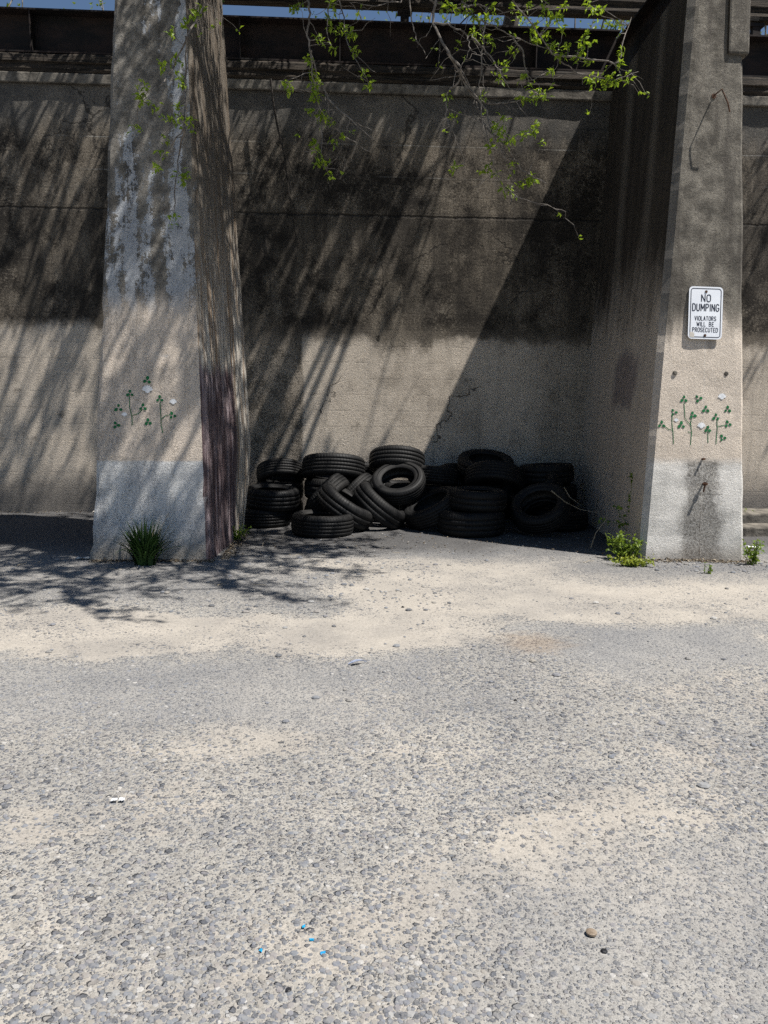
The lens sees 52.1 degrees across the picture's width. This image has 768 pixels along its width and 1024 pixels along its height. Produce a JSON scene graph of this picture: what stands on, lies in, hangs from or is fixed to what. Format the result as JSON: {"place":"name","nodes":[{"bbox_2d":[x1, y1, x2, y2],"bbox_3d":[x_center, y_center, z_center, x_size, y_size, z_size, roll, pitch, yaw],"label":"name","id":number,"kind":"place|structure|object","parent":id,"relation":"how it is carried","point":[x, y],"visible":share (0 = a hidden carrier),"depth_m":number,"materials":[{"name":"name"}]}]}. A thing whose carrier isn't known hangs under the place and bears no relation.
{"place":"outdoors","nodes":[
{"label":"outdoors","id":0,"kind":"place"},
{"bbox_2d":[0,512,767,1023],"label":"ground","id":1,"kind":"structure","parent":0,"point":[494,592],"depth_m":2.95,"materials":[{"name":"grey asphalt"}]},
{"bbox_2d":[106,513,183,565],"bbox_3d":[-1.991,0.222,6.565,0.689,0.440,0.677,-4,9,-32],"label":"iris clump","id":2,"kind":"object","parent":1,"relation":"on","point":[142,542],"visible":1,"depth_m":6.51,"materials":[{"name":"green plant"}]},
{"bbox_2d":[89,0,250,560],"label":"concrete buttress","id":3,"kind":"structure","parent":1,"relation":"on","point":[173,430],"depth_m":6.70,"materials":[{"name":"grey concrete"}]},
{"bbox_2d":[232,524,251,539],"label":"weed","id":4,"kind":"object","parent":1,"relation":"on","point":[236,537],"visible":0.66,"depth_m":7.78,"materials":[{"name":"green plant"}]},
{"bbox_2d":[244,506,291,527],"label":"tyre","id":5,"kind":"object","parent":1,"relation":"on","point":[255,518],"visible":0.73,"depth_m":8.53,"materials":[{"name":"rubber"}]},
{"bbox_2d":[246,484,299,511],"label":"tyre","id":6,"kind":"object","parent":5,"relation":"on","point":[274,497],"visible":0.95,"depth_m":8.53,"materials":[{"name":"rubber"}]},
{"bbox_2d":[291,499,302,513],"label":"tyre","id":7,"kind":"object","parent":1,"relation":"on","point":[299,507],"visible":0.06,"depth_m":9.35,"materials":[{"name":"rubber"}]},
{"bbox_2d":[256,479,303,498],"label":"tyre","id":8,"kind":"object","parent":7,"relation":"on","point":[298,485],"visible":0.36,"depth_m":9.31,"materials":[{"name":"rubber"}]},
{"bbox_2d":[256,458,304,481],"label":"tyre","id":9,"kind":"object","parent":8,"relation":"on","point":[282,468],"visible":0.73,"depth_m":9.15,"materials":[{"name":"rubber"}]},
{"bbox_2d":[291,509,353,537],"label":"tyre","id":10,"kind":"object","parent":1,"relation":"on","point":[318,523],"visible":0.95,"depth_m":7.98,"materials":[{"name":"rubber"}]},
{"bbox_2d":[304,473,348,509],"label":"tyre","id":11,"kind":"object","parent":1,"relation":"on","point":[340,481],"visible":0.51,"depth_m":8.58,"materials":[{"name":"rubber"}]},
{"bbox_2d":[317,482,374,529],"bbox_3d":[-0.407,-0.065,8.511,0.672,0.227,0.681,26,13,-41],"label":"tyre","id":12,"kind":"object","parent":1,"relation":"on","point":[332,500],"visible":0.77,"depth_m":8.24,"materials":[{"name":"rubber"}]},
{"bbox_2d":[348,659,366,664],"bbox_3d":[-0.139,0.785,4.118,0.112,0.018,0.027,-4,9,-32],"label":"feather","id":13,"kind":"object","parent":1,"relation":"on","point":[355,661],"visible":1,"depth_m":4.12,"materials":[{"name":"white"}]},
{"bbox_2d":[344,462,389,482],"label":"tyre","id":14,"kind":"object","parent":1,"relation":"on","point":[368,470],"visible":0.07,"depth_m":9.47,"materials":[{"name":"rubber"}]},
{"bbox_2d":[0,510,751,564],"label":"leaf litter","id":15,"kind":"object","parent":1,"relation":"on","point":[226,552],"visible":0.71,"depth_m":7.00,"materials":[{"name":"brown plant"}]},
{"bbox_2d":[353,480,405,529],"bbox_3d":[-0.038,-0.075,8.661,0.652,0.227,0.661,32,13,-37],"label":"tyre","id":16,"kind":"object","parent":1,"relation":"on","point":[382,511],"visible":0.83,"depth_m":8.39,"materials":[{"name":"rubber"}]},
{"bbox_2d":[371,462,425,505],"bbox_3d":[0.163,-0.327,8.839,0.621,0.208,0.602,-14,43,-6],"label":"tyre","id":17,"kind":"object","parent":16,"relation":"on","point":[411,492],"visible":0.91,"depth_m":8.72,"materials":[{"name":"rubber"}]},
{"bbox_2d":[369,445,424,472],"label":"tyre","id":18,"kind":"object","parent":17,"relation":"on","point":[380,456],"visible":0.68,"depth_m":8.97,"materials":[{"name":"rubber"}]},
{"bbox_2d":[0,71,767,511],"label":"retaining wall","id":19,"kind":"structure","parent":1,"relation":"on","point":[424,301],"depth_m":9.43,"materials":[{"name":"concrete"}]},
{"bbox_2d":[0,52,111,74],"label":"timber beam","id":20,"kind":"structure","parent":19,"relation":"on","point":[60,63],"depth_m":8.90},
{"bbox_2d":[0,6,113,54],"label":"steel girder","id":21,"kind":"object","parent":20,"relation":"on","point":[49,30],"visible":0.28,"depth_m":9.01,"materials":[{"name":"black metal"}]},
{"bbox_2d":[269,78,309,251],"bbox_3d":[-1.091,-4.001,9.086,0.456,1.904,0.046,0,8,-3],"label":"hanging vine","id":22,"kind":"object","parent":19,"relation":"hanging from","point":[273,103],"visible":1,"depth_m":9.09,"materials":[{"name":"brown plant"}]},
{"bbox_2d":[226,60,615,90],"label":"timber beam","id":23,"kind":"structure","parent":19,"relation":"on","point":[328,72],"depth_m":9.11,"materials":[{"name":"brown wood"}]},
{"bbox_2d":[223,15,620,74],"bbox_3d":[0.346,-5.449,9.255,4.840,0.468,0.320,0,8,-3],"label":"steel girder","id":24,"kind":"object","parent":23,"relation":"on","point":[263,38],"visible":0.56,"depth_m":9.21,"materials":[{"name":"black metal"}]},
{"bbox_2d":[742,77,767,95],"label":"timber beam","id":25,"kind":"structure","parent":19,"relation":"on","point":[755,86],"depth_m":9.34,"materials":[{"name":"brown wood"}]},
{"bbox_2d":[742,35,767,77],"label":"steel girder","id":26,"kind":"object","parent":25,"relation":"on","point":[755,62],"depth_m":9.46,"materials":[{"name":"black metal"}]},
{"bbox_2d":[404,486,457,529],"bbox_3d":[0.534,-0.047,8.614,0.658,0.213,0.661,-36,19,-24],"label":"tyre","id":27,"kind":"object","parent":1,"relation":"on","point":[422,512],"visible":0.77,"depth_m":8.44,"materials":[{"name":"rubber"}]},
{"bbox_2d":[437,463,463,484],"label":"tyre","id":28,"kind":"object","parent":1,"relation":"on","point":[454,465],"visible":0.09,"depth_m":9.47,"materials":[{"name":"rubber"}]},
{"bbox_2d":[437,510,504,537],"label":"tyre","id":29,"kind":"object","parent":1,"relation":"on","point":[461,524],"visible":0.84,"depth_m":8.07,"materials":[{"name":"rubber"}]},
{"bbox_2d":[449,486,506,512],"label":"tyre","id":30,"kind":"object","parent":29,"relation":"on","point":[478,499],"visible":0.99,"depth_m":8.15,"materials":[{"name":"rubber"}]},
{"bbox_2d":[510,483,570,534],"bbox_3d":[1.664,-0.040,8.351,0.641,0.216,0.641,-11,41,16],"label":"tyre","id":31,"kind":"object","parent":1,"relation":"on","point":[557,516],"visible":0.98,"depth_m":8.23,"materials":[{"name":"rubber"}]},
{"bbox_2d":[533,506,587,531],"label":"tyre","id":32,"kind":"object","parent":1,"relation":"on","point":[577,520],"visible":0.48,"depth_m":8.58,"materials":[{"name":"rubber"}]},
{"bbox_2d":[507,471,562,513],"bbox_3d":[1.725,-0.226,9.016,0.661,0.230,0.644,-36,16,-20],"label":"tyre","id":33,"kind":"object","parent":32,"relation":"on","point":[552,477],"visible":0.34,"depth_m":8.81,"materials":[{"name":"rubber"}]},
{"bbox_2d":[551,487,605,548],"bbox_3d":[2.000,0.046,7.769,0.549,0.509,0.760,0,8,-3],"label":"dry twig","id":34,"kind":"object","parent":1,"relation":"on","point":[580,509],"visible":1,"depth_m":8.06,"materials":[{"name":"brown wood"}]},
{"bbox_2d":[586,928,596,936],"bbox_3d":[0.537,1.089,2.034,0.028,0.006,0.028,0,8,-3],"label":"pebble","id":35,"kind":"object","parent":1,"relation":"on","point":[591,932],"visible":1,"depth_m":2.03,"materials":[{"name":"beige stone"}]},
{"bbox_2d":[600,948,607,953],"bbox_3d":[0.553,1.102,1.971,0.017,0.008,0.018,0,8,-3],"label":"pebble","id":36,"kind":"object","parent":1,"relation":"on","point":[603,950],"visible":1,"depth_m":1.97,"materials":[{"name":"grey stone"}]},
{"bbox_2d":[605,530,647,559],"bbox_3d":[2.163,0.303,7.014,0.398,0.313,0.247,1,8,4],"label":"weed","id":37,"kind":"object","parent":1,"relation":"on","point":[620,540],"visible":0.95,"depth_m":6.99,"materials":[{"name":"green plant"}]},
{"bbox_2d":[606,553,654,566],"bbox_3d":[2.131,0.422,6.760,0.398,0.162,0.230,0,8,-3],"label":"weed","id":38,"kind":"object","parent":1,"relation":"on","point":[636,562],"visible":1,"depth_m":6.73,"materials":[{"name":"green plant"}]},
{"bbox_2d":[577,0,750,560],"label":"concrete buttress","id":39,"kind":"structure","parent":1,"relation":"on","point":[663,411],"depth_m":6.99,"materials":[{"name":"grey concrete"}]},
{"bbox_2d":[598,472,632,530],"bbox_3d":[2.239,-0.006,7.449,0.428,0.752,0.126,0,8,-3],"label":"climbing vine","id":40,"kind":"object","parent":39,"relation":"attached to","point":[619,508],"visible":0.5,"depth_m":7.45,"materials":[{"name":"green plant"}]},
{"bbox_2d":[615,0,670,81],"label":"cross girder","id":41,"kind":"object","parent":39,"relation":"on","point":[645,18],"visible":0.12,"depth_m":8.98,"materials":[{"name":"metal"}]},
{"bbox_2d":[688,286,722,339],"bbox_3d":[2.821,-1.748,6.899,0.311,0.458,0.080,0,8,-3],"label":"warning sign","id":42,"kind":"object","parent":39,"relation":"attached to","point":[705,310],"visible":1,"depth_m":6.89,"materials":[{"name":"white metal"}]},
{"bbox_2d":[703,562,712,573],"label":"weed","id":43,"kind":"object","parent":1,"relation":"on","point":[710,569],"visible":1,"depth_m":6.46,"materials":[{"name":"green plant"}]},
{"bbox_2d":[740,539,764,564],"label":"weed","id":44,"kind":"object","parent":1,"relation":"on","point":[754,557],"visible":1,"depth_m":6.86,"materials":[{"name":"green plant"}]},
{"bbox_2d":[742,508,767,522],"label":"kerb","id":45,"kind":"structure","parent":1,"relation":"on","point":[757,515],"depth_m":9.30,"materials":[{"name":"concrete"}]},
{"bbox_2d":[743,523,767,536],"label":"kerb","id":46,"kind":"structure","parent":1,"relation":"on","point":[755,529],"depth_m":8.38,"materials":[{"name":"concrete"}]},
{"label":"tyre","id":47,"kind":"object","parent":1,"relation":"on","visible":0},
{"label":"tyre","id":48,"kind":"object","parent":47,"relation":"on","visible":0},
{"bbox_2d":[457,449,513,482],"bbox_3d":[1.218,-0.561,9.428,0.681,0.212,0.680,-4,25,-15],"label":"tyre","id":49,"kind":"object","parent":48,"relation":"on","point":[466,459],"visible":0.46,"depth_m":9.52,"materials":[{"name":"rubber"}]},
{"bbox_2d":[464,460,525,493],"bbox_3d":[1.276,-0.365,9.034,0.701,0.233,0.686,1,-21,15],"label":"tyre","id":50,"kind":"object","parent":48,"relation":"on","point":[508,475],"visible":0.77,"depth_m":8.77,"materials":[{"name":"rubber"}]},
{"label":"tyre","id":51,"kind":"object","parent":1,"relation":"on","visible":0},
{"bbox_2d":[526,483,576,503],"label":"tyre","id":52,"kind":"object","parent":51,"relation":"on","point":[571,489],"visible":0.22,"depth_m":9.20,"materials":[{"name":"rubber"}]},
{"bbox_2d":[520,463,573,484],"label":"tyre","id":53,"kind":"object","parent":52,"relation":"on","point":[535,473],"visible":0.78,"depth_m":9.09,"materials":[{"name":"rubber"}]},
{"bbox_2d":[0,0,767,37],"label":"sky","id":54,"kind":"structure","parent":0,"point":[59,4],"materials":[{"name":"blue"}]},
{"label":"embankment","id":55,"kind":"structure","parent":0,"visible":0},
{"bbox_2d":[6,0,74,8],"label":"shrub","id":56,"kind":"object","parent":55,"relation":"on","point":[9,4],"visible":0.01,"depth_m":13.81,"materials":[{"name":"green plant"}]},
{"bbox_2d":[89,0,105,9],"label":"shrub","id":57,"kind":"object","parent":55,"relation":"on","point":[100,3],"visible":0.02,"depth_m":14.85,"materials":[{"name":"green plant"}]},
{"bbox_2d":[126,0,242,228],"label":"overhanging tree","id":58,"kind":"object","parent":55,"relation":"on","point":[196,16],"visible":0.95,"depth_m":5.83,"materials":[{"name":"green plant"}]},
{"bbox_2d":[397,9,411,21],"bbox_3d":[0.249,-5.580,9.768,0.180,1.210,0.100,0,8,-3],"label":"steel post","id":59,"kind":"object","parent":55,"relation":"on","point":[404,14],"visible":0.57,"depth_m":9.66,"materials":[{"name":"black metal"}]},
{"bbox_2d":[222,0,767,25],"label":"deck beam","id":60,"kind":"structure","parent":59,"relation":"on","point":[624,9],"depth_m":9.70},
{"bbox_2d":[332,9,481,23],"bbox_3d":[0.498,-7.543,13.678,2.817,3.977,1.787,0,8,-3],"label":"shrub","id":61,"kind":"object","parent":55,"relation":"on","point":[421,16],"visible":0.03,"depth_m":13.42,"materials":[{"name":"green plant"}]},
{"bbox_2d":[279,0,649,239],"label":"overhanging tree","id":62,"kind":"object","parent":55,"relation":"on","point":[512,20],"visible":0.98,"depth_m":6.25,"materials":[{"name":"green plant"}]},
{"bbox_2d":[518,17,629,39],"bbox_3d":[3.464,-7.720,13.764,2.664,4.364,1.993,0,8,-3],"label":"shrub","id":63,"kind":"object","parent":55,"relation":"on","point":[611,25],"visible":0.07,"depth_m":13.32,"materials":[{"name":"green plant"}]},
{"bbox_2d":[750,22,764,34],"bbox_3d":[4.693,-5.562,10.007,0.180,1.210,0.100,0,8,-3],"label":"steel post","id":64,"kind":"object","parent":55,"relation":"on","point":[755,28],"visible":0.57,"depth_m":9.89,"materials":[{"name":"metal"}]},
{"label":"tyre","id":65,"kind":"object","parent":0,"visible":0},
{"bbox_2d":[385,480,410,487],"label":"tyre","id":66,"kind":"object","parent":65,"relation":"on","point":[398,483],"visible":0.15,"depth_m":9.26,"materials":[{"name":"rubber"}]},
{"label":"tyre","id":67,"kind":"object","parent":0,"visible":0},
{"bbox_2d":[304,478,353,498],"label":"tyre","id":68,"kind":"object","parent":67,"relation":"on","point":[311,486],"visible":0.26,"depth_m":9.10,"materials":[{"name":"rubber"}]},
{"bbox_2d":[302,453,364,479],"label":"tyre","id":69,"kind":"object","parent":68,"relation":"on","point":[323,465],"visible":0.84,"depth_m":8.82,"materials":[{"name":"rubber"}]},
{"bbox_2d":[343,473,371,503],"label":"tyre","id":70,"kind":"object","parent":67,"relation":"on","point":[354,484],"visible":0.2,"depth_m":8.80,"materials":[{"name":"rubber"}]},
{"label":"tyre","id":71,"kind":"object","parent":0,"visible":0},
{"bbox_2d":[424,484,458,492],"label":"tyre","id":72,"kind":"object","parent":71,"relation":"on","point":[429,487],"visible":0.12,"depth_m":9.11,"materials":[{"name":"rubber"}]},
{"bbox_2d":[408,465,458,484],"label":"tyre","id":73,"kind":"object","parent":72,"relation":"on","point":[440,475],"visible":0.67,"depth_m":9.04,"materials":[{"name":"rubber"}]}
]}

